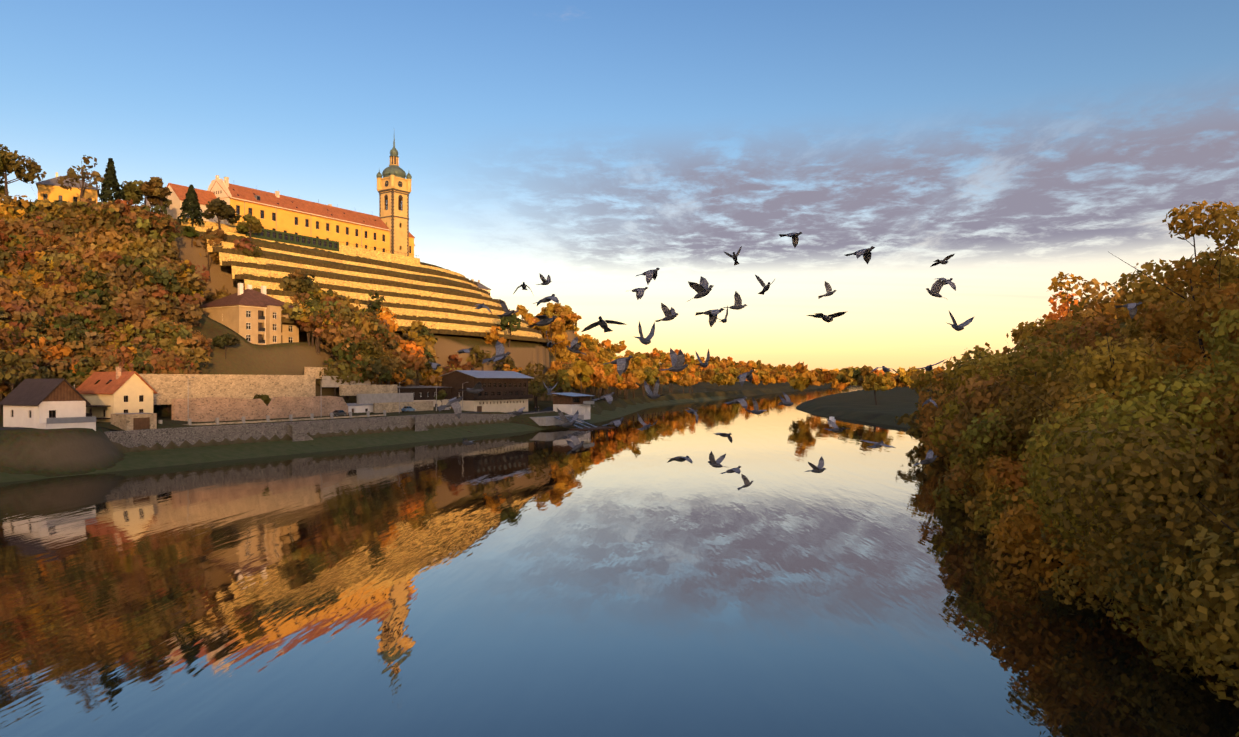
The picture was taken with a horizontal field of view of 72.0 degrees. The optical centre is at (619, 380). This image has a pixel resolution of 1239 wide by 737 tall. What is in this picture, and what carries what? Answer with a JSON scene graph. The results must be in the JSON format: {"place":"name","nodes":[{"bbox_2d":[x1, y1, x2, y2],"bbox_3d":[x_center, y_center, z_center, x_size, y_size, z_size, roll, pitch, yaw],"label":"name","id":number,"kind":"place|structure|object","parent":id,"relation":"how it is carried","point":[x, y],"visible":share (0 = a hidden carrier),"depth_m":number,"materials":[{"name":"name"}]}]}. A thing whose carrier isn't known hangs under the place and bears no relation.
{"place":"outdoors","nodes":[
{"label":"outdoors","id":0,"kind":"place"},
{"bbox_2d":[0,407,552,430],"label":"quay road","id":1,"kind":"structure","parent":0,"point":[548,409],"depth_m":238.94,"materials":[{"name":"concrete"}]},
{"bbox_2d":[428,362,443,369],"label":"pigeon","id":2,"kind":"object","parent":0,"point":[434,366],"visible":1,"depth_m":33.11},
{"bbox_2d":[437,396,463,418],"bbox_3d":[-4.791,0.761,24.300,0.635,0.647,0.663,0,0,29],"label":"pigeon","id":3,"kind":"object","parent":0,"point":[454,403],"visible":1,"depth_m":24.19,"materials":[{"name":"grey"}]},
{"bbox_2d":[457,348,471,353],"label":"pigeon","id":4,"kind":"object","parent":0,"point":[464,351],"visible":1,"depth_m":33.52,"materials":[{"name":"grey"}]},
{"bbox_2d":[0,202,935,476],"bbox_3d":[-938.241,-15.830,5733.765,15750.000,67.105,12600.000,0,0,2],"label":"ground","id":5,"kind":"structure","parent":0,"point":[58,452],"depth_m":244.01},
{"bbox_2d":[0,379,95,430],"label":"white house","id":6,"kind":"structure","parent":5,"relation":"on","point":[45,403],"depth_m":135.74,"materials":[{"name":"paint"}]},
{"bbox_2d":[36,172,98,202],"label":"house","id":7,"kind":"structure","parent":5,"relation":"on","point":[51,190],"depth_m":255.04,"materials":[{"name":"yellow paint"}]},
{"bbox_2d":[75,367,157,421],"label":"cream house","id":8,"kind":"structure","parent":5,"relation":"on","point":[105,395],"depth_m":159.62,"materials":[{"name":"paint"}]},
{"bbox_2d":[188,377,194,418],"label":"lamp post","id":9,"kind":"object","parent":5,"relation":"on","point":[188,397],"visible":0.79,"depth_m":168.59,"materials":[{"name":"metal"}]},
{"bbox_2d":[0,144,478,395],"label":"hillside trees","id":10,"kind":"object","parent":5,"relation":"on","point":[56,317],"visible":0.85,"depth_m":205.70,"materials":[{"name":"orange plant"}]},
{"bbox_2d":[198,283,298,344],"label":"house","id":11,"kind":"structure","parent":5,"relation":"on","point":[250,314],"depth_m":230.32,"materials":[{"name":"beige paint"}]},
{"bbox_2d":[145,175,390,252],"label":"castle","id":12,"kind":"structure","parent":5,"relation":"on","point":[276,211],"depth_m":298.32,"materials":[{"name":"yellow paint"}]},
{"bbox_2d":[111,367,432,430],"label":"town walls","id":13,"kind":"structure","parent":5,"relation":"on","point":[216,398],"depth_m":186.55,"materials":[{"name":"beige stone"}]},
{"bbox_2d":[0,266,571,406],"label":"tree foliage","id":14,"kind":"object","parent":5,"relation":"on","point":[535,386],"visible":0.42,"depth_m":239.35,"materials":[{"name":"orange plant"}]},
{"bbox_2d":[181,217,419,263],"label":"retaining wall","id":15,"kind":"structure","parent":5,"relation":"on","point":[285,237],"depth_m":287.15,"materials":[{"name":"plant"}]},
{"bbox_2d":[329,410,346,416],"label":"dark hatchback","id":16,"kind":"object","parent":5,"relation":"on","point":[336,413],"visible":0.79,"depth_m":201.58,"materials":[{"name":"grey paint"}]},
{"bbox_2d":[104,406,593,447],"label":"quay wall","id":17,"kind":"structure","parent":5,"relation":"on","point":[294,431],"depth_m":174.24,"materials":[{"name":"stone"}]},
{"bbox_2d":[0,396,727,482],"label":"river bank grass","id":18,"kind":"structure","parent":5,"relation":"on","point":[159,458],"depth_m":174.07,"materials":[{"name":"green plant"}]},
{"bbox_2d":[195,226,554,346],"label":"terraced vineyard","id":19,"kind":"object","parent":5,"relation":"on","point":[237,270],"visible":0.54,"depth_m":293.61,"materials":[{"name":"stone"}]},
{"bbox_2d":[200,233,554,345],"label":"vine rows","id":20,"kind":"object","parent":19,"relation":"on","point":[243,276],"visible":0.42,"depth_m":290.99,"materials":[{"name":"yellow plant"}]},
{"bbox_2d":[376,129,414,256],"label":"church tower","id":21,"kind":"structure","parent":5,"relation":"on","point":[393,187],"depth_m":353.38,"materials":[{"name":"paint"}]},
{"bbox_2d":[399,381,404,412],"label":"lamp post","id":22,"kind":"object","parent":5,"relation":"on","point":[399,396],"visible":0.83,"depth_m":222.65,"materials":[{"name":"metal"}]},
{"bbox_2d":[401,406,415,411],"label":"blue car","id":23,"kind":"object","parent":5,"relation":"on","point":[407,408],"visible":1,"depth_m":226.71,"materials":[{"name":"blue paint"}]},
{"bbox_2d":[434,384,438,410],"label":"lamp post","id":24,"kind":"object","parent":5,"relation":"on","point":[436,385],"visible":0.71,"depth_m":237.45,"materials":[{"name":"metal"}]},
{"bbox_2d":[472,279,490,292],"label":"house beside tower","id":25,"kind":"structure","parent":5,"relation":"on","point":[482,287],"depth_m":400.84,"materials":[{"name":"beige paint"}]},
{"bbox_2d":[398,368,593,419],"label":"riverside buildings","id":26,"kind":"structure","parent":5,"relation":"on","point":[505,391],"depth_m":264.48,"materials":[{"name":"paint"}]},
{"bbox_2d":[530,415,614,429],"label":"boathouse slipway","id":27,"kind":"structure","parent":5,"relation":"on","point":[548,420],"depth_m":254.40,"materials":[{"name":"concrete"}]},
{"bbox_2d":[0,157,1238,616],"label":"tree trunks","id":28,"kind":"object","parent":5,"relation":"on","point":[318,341],"visible":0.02,"depth_m":233.28,"materials":[{"name":"brown plant"}]},
{"bbox_2d":[514,302,944,391],"bbox_3d":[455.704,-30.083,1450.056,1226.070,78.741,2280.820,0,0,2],"label":"trees","id":29,"kind":"object","parent":5,"relation":"on","point":[590,367],"visible":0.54,"depth_m":584.80,"materials":[{"name":"orange plant"}]},
{"bbox_2d":[862,200,1238,736],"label":"tree foliage","id":30,"kind":"object","parent":5,"relation":"on","point":[1084,479],"visible":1,"depth_m":49.12,"materials":[{"name":"green plant"}]},
{"bbox_2d":[462,439,474,444],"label":"pigeon","id":31,"kind":"object","parent":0,"point":[466,442],"visible":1,"depth_m":32.27,"materials":[{"name":"grey"}]},
{"bbox_2d":[459,381,483,393],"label":"pigeon","id":32,"kind":"object","parent":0,"point":[477,388],"visible":1,"depth_m":23.58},
{"bbox_2d":[473,303,491,312],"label":"pigeon","id":33,"kind":"object","parent":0,"point":[481,306],"visible":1,"depth_m":30.33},
{"bbox_2d":[482,341,510,363],"bbox_3d":[-2.780,-0.663,19.360,0.529,0.545,0.691,0,0,-36],"label":"pigeon","id":34,"kind":"object","parent":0,"point":[500,350],"visible":1,"depth_m":19.43,"materials":[{"name":"grey"}]},
{"bbox_2d":[497,299,518,317],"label":"pigeon","id":35,"kind":"object","parent":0,"point":[506,310],"visible":1,"depth_m":29.91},
{"bbox_2d":[507,407,524,414],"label":"pigeon","id":36,"kind":"object","parent":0,"point":[519,411],"visible":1,"depth_m":32.99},
{"bbox_2d":[513,282,531,293],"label":"pigeon","id":37,"kind":"object","parent":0,"point":[523,285],"visible":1,"depth_m":29.43,"materials":[{"name":"grey"}]},
{"bbox_2d":[526,315,556,327],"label":"pigeon","id":38,"kind":"object","parent":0,"point":[545,320],"visible":1,"depth_m":21.53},
{"bbox_2d":[536,274,551,284],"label":"pigeon","id":39,"kind":"object","parent":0,"point":[545,281],"visible":1,"depth_m":33.32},
{"bbox_2d":[533,294,558,306],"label":"pigeon","id":40,"kind":"object","parent":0,"point":[549,298],"visible":1,"depth_m":23.76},
{"bbox_2d":[543,382,556,394],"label":"pigeon","id":41,"kind":"object","parent":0,"point":[549,391],"visible":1,"depth_m":32.75,"materials":[{"name":"grey"}]},
{"bbox_2d":[546,331,567,347],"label":"pigeon","id":42,"kind":"object","parent":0,"point":[549,344],"visible":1,"depth_m":26.14,"materials":[{"name":"grey"}]},
{"bbox_2d":[556,408,578,427],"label":"pigeon","id":43,"kind":"object","parent":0,"point":[568,424],"visible":1,"depth_m":20.96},
{"bbox_2d":[566,434,583,455],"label":"pigeon","id":44,"kind":"object","parent":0,"point":[575,445],"visible":1,"depth_m":27.06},
{"bbox_2d":[565,336,585,354],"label":"pigeon","id":45,"kind":"object","parent":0,"point":[575,345],"visible":1,"depth_m":27.10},
{"bbox_2d":[593,392,613,403],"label":"pigeon","id":46,"kind":"object","parent":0,"point":[608,398],"visible":1,"depth_m":28.86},
{"bbox_2d":[582,316,626,332],"bbox_3d":[-0.347,-1.267,19.165,0.775,0.342,0.763,0,0,-33],"label":"pigeon","id":47,"kind":"object","parent":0,"point":[601,322],"visible":1,"depth_m":19.13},
{"bbox_2d":[602,418,624,426],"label":"pigeon","id":48,"kind":"object","parent":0,"point":[617,423],"visible":1,"depth_m":27.26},
{"bbox_2d":[603,355,632,375],"bbox_3d":[-0.046,-0.352,20.217,0.681,0.507,0.558,0,0,-18],"label":"pigeon","id":49,"kind":"object","parent":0,"point":[622,364],"visible":1,"depth_m":20.11,"materials":[{"name":"grey"}]},
{"bbox_2d":[0,385,1238,736],"bbox_3d":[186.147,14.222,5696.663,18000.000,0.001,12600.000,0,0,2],"label":"river water","id":50,"kind":"structure","parent":0,"point":[624,579],"depth_m":54.72,"materials":[{"name":"blue liquid"}]},
{"bbox_2d":[0,0,1238,373],"label":"sky","id":51,"kind":"structure","parent":0,"point":[592,147],"materials":[{"name":"blue"}]},
{"bbox_2d":[632,287,647,299],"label":"pigeon","id":52,"kind":"object","parent":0,"point":[640,292],"visible":1,"depth_m":29.85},
{"bbox_2d":[635,321,654,344],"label":"pigeon","id":53,"kind":"object","parent":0,"point":[646,340],"visible":1,"depth_m":19.80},
{"bbox_2d":[637,413,657,430],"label":"pigeon","id":54,"kind":"object","parent":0,"point":[645,426],"visible":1,"depth_m":27.68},
{"bbox_2d":[636,268,659,283],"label":"pigeon","id":55,"kind":"object","parent":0,"point":[649,274],"visible":1,"depth_m":26.84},
{"bbox_2d":[644,377,663,398],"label":"pigeon","id":56,"kind":"object","parent":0,"point":[653,395],"visible":1,"depth_m":21.99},
{"bbox_2d":[656,303,677,321],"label":"pigeon","id":57,"kind":"object","parent":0,"point":[671,314],"visible":1,"depth_m":22.50,"materials":[{"name":"grey"}]},
{"bbox_2d":[661,348,687,371],"bbox_3d":[1.438,-0.568,22.555,0.805,0.650,0.513,0,0,2],"label":"pigeon","id":58,"kind":"object","parent":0,"point":[678,361],"visible":1,"depth_m":22.55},
{"bbox_2d":[667,456,692,462],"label":"pigeon","id":59,"kind":"object","parent":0,"point":[682,458],"visible":1,"depth_m":23.81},
{"bbox_2d":[685,408,698,423],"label":"pigeon","id":60,"kind":"object","parent":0,"point":[692,411],"visible":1,"depth_m":29.50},
{"bbox_2d":[687,276,712,301],"bbox_3d":[1.830,-2.230,20.487,0.666,0.662,0.665,0,0,-18],"label":"pigeon","id":61,"kind":"object","parent":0,"point":[701,289],"visible":1,"depth_m":20.37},
{"bbox_2d":[694,349,709,367],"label":"pigeon","id":62,"kind":"object","parent":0,"point":[704,364],"visible":1,"depth_m":25.13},
{"bbox_2d":[695,308,724,326],"bbox_3d":[2.604,-1.824,24.484,0.783,0.557,0.710,0,0,38],"label":"pigeon","id":63,"kind":"object","parent":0,"point":[712,314],"visible":1,"depth_m":24.49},
{"bbox_2d":[708,451,729,467],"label":"pigeon","id":64,"kind":"object","parent":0,"point":[712,462],"visible":1,"depth_m":28.21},
{"bbox_2d":[717,305,727,322],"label":"pigeon","id":65,"kind":"object","parent":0,"point":[724,320],"visible":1,"depth_m":31.73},
{"bbox_2d":[714,433,732,442],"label":"pigeon","id":66,"kind":"object","parent":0,"point":[728,436],"visible":1,"depth_m":27.66,"materials":[{"name":"grey"}]},
{"bbox_2d":[720,466,740,473],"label":"pigeon","id":67,"kind":"object","parent":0,"point":[735,470],"visible":1,"depth_m":27.17,"materials":[{"name":"grey"}]},
{"bbox_2d":[724,246,741,264],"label":"pigeon","id":68,"kind":"object","parent":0,"point":[734,256],"visible":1,"depth_m":28.76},
{"bbox_2d":[723,291,746,309],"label":"pigeon","id":69,"kind":"object","parent":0,"point":[737,305],"visible":1,"depth_m":24.15,"materials":[{"name":"grey"}]},
{"bbox_2d":[725,397,746,409],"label":"pigeon","id":70,"kind":"object","parent":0,"point":[742,402],"visible":1,"depth_m":23.58,"materials":[{"name":"grey"}]},
{"bbox_2d":[732,370,753,385],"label":"pigeon","id":71,"kind":"object","parent":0,"point":[743,377],"visible":1,"depth_m":23.91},
{"bbox_2d":[737,474,752,490],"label":"pigeon","id":72,"kind":"object","parent":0,"point":[747,482],"visible":1,"depth_m":32.86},
{"bbox_2d":[745,397,766,414],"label":"pigeon","id":73,"kind":"object","parent":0,"point":[756,410],"visible":1,"depth_m":28.30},
{"bbox_2d":[755,275,774,294],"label":"pigeon","id":74,"kind":"object","parent":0,"point":[765,288],"visible":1,"depth_m":28.12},
{"bbox_2d":[778,392,793,405],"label":"pigeon","id":75,"kind":"object","parent":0,"point":[787,402],"visible":1,"depth_m":30.33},
{"bbox_2d":[779,232,801,247],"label":"pigeon","id":76,"kind":"object","parent":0,"point":[795,238],"visible":1,"depth_m":30.33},
{"bbox_2d":[805,456,825,472],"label":"pigeon","id":77,"kind":"object","parent":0,"point":[819,468],"visible":1,"depth_m":27.09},
{"bbox_2d":[806,311,847,322],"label":"pigeon","id":78,"kind":"object","parent":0,"point":[828,318],"visible":1,"depth_m":20.80,"materials":[{"name":"grey"}]},
{"bbox_2d":[818,281,836,298],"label":"pigeon","id":79,"kind":"object","parent":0,"point":[828,288],"visible":1,"depth_m":32.19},
{"bbox_2d":[825,418,849,432],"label":"pigeon","id":80,"kind":"object","parent":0,"point":[835,429],"visible":1,"depth_m":27.82,"materials":[{"name":"grey"}]},
{"bbox_2d":[845,246,874,263],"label":"pigeon","id":81,"kind":"object","parent":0,"point":[866,253],"visible":1,"depth_m":21.21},
{"bbox_2d":[862,440,894,447],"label":"pigeon","id":82,"kind":"object","parent":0,"point":[878,445],"visible":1,"depth_m":20.80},
{"bbox_2d":[871,366,899,374],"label":"pigeon","id":83,"kind":"object","parent":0,"point":[885,369],"visible":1,"depth_m":26.82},
{"bbox_2d":[913,450,937,465],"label":"pigeon","id":84,"kind":"object","parent":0,"point":[929,456],"visible":1,"depth_m":23.77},
{"bbox_2d":[921,397,937,408],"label":"pigeon","id":85,"kind":"object","parent":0,"point":[929,400],"visible":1,"depth_m":31.82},
{"bbox_2d":[915,359,945,370],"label":"pigeon","id":86,"kind":"object","parent":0,"point":[929,368],"visible":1,"depth_m":22.93,"materials":[{"name":"grey"}]},
{"bbox_2d":[926,278,948,299],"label":"pigeon","id":87,"kind":"object","parent":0,"point":[937,286],"visible":1,"depth_m":23.59,"materials":[{"name":"grey"}]},
{"bbox_2d":[930,254,953,266],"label":"pigeon","id":88,"kind":"object","parent":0,"point":[938,261],"visible":1,"depth_m":29.69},
{"bbox_2d":[936,278,955,290],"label":"pigeon","id":89,"kind":"object","parent":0,"point":[950,283],"visible":0.73,"depth_m":29.67,"materials":[{"name":"grey"}]},
{"bbox_2d":[945,311,974,330],"bbox_3d":[9.101,-1.625,23.066,0.749,0.569,0.671,0,0,44],"label":"pigeon","id":90,"kind":"object","parent":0,"point":[956,327],"visible":1,"depth_m":22.97,"materials":[{"name":"grey"}]},
{"bbox_2d":[1115,302,1141,318],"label":"pigeon","id":91,"kind":"object","parent":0,"point":[1131,308],"visible":1,"depth_m":26.22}
]}

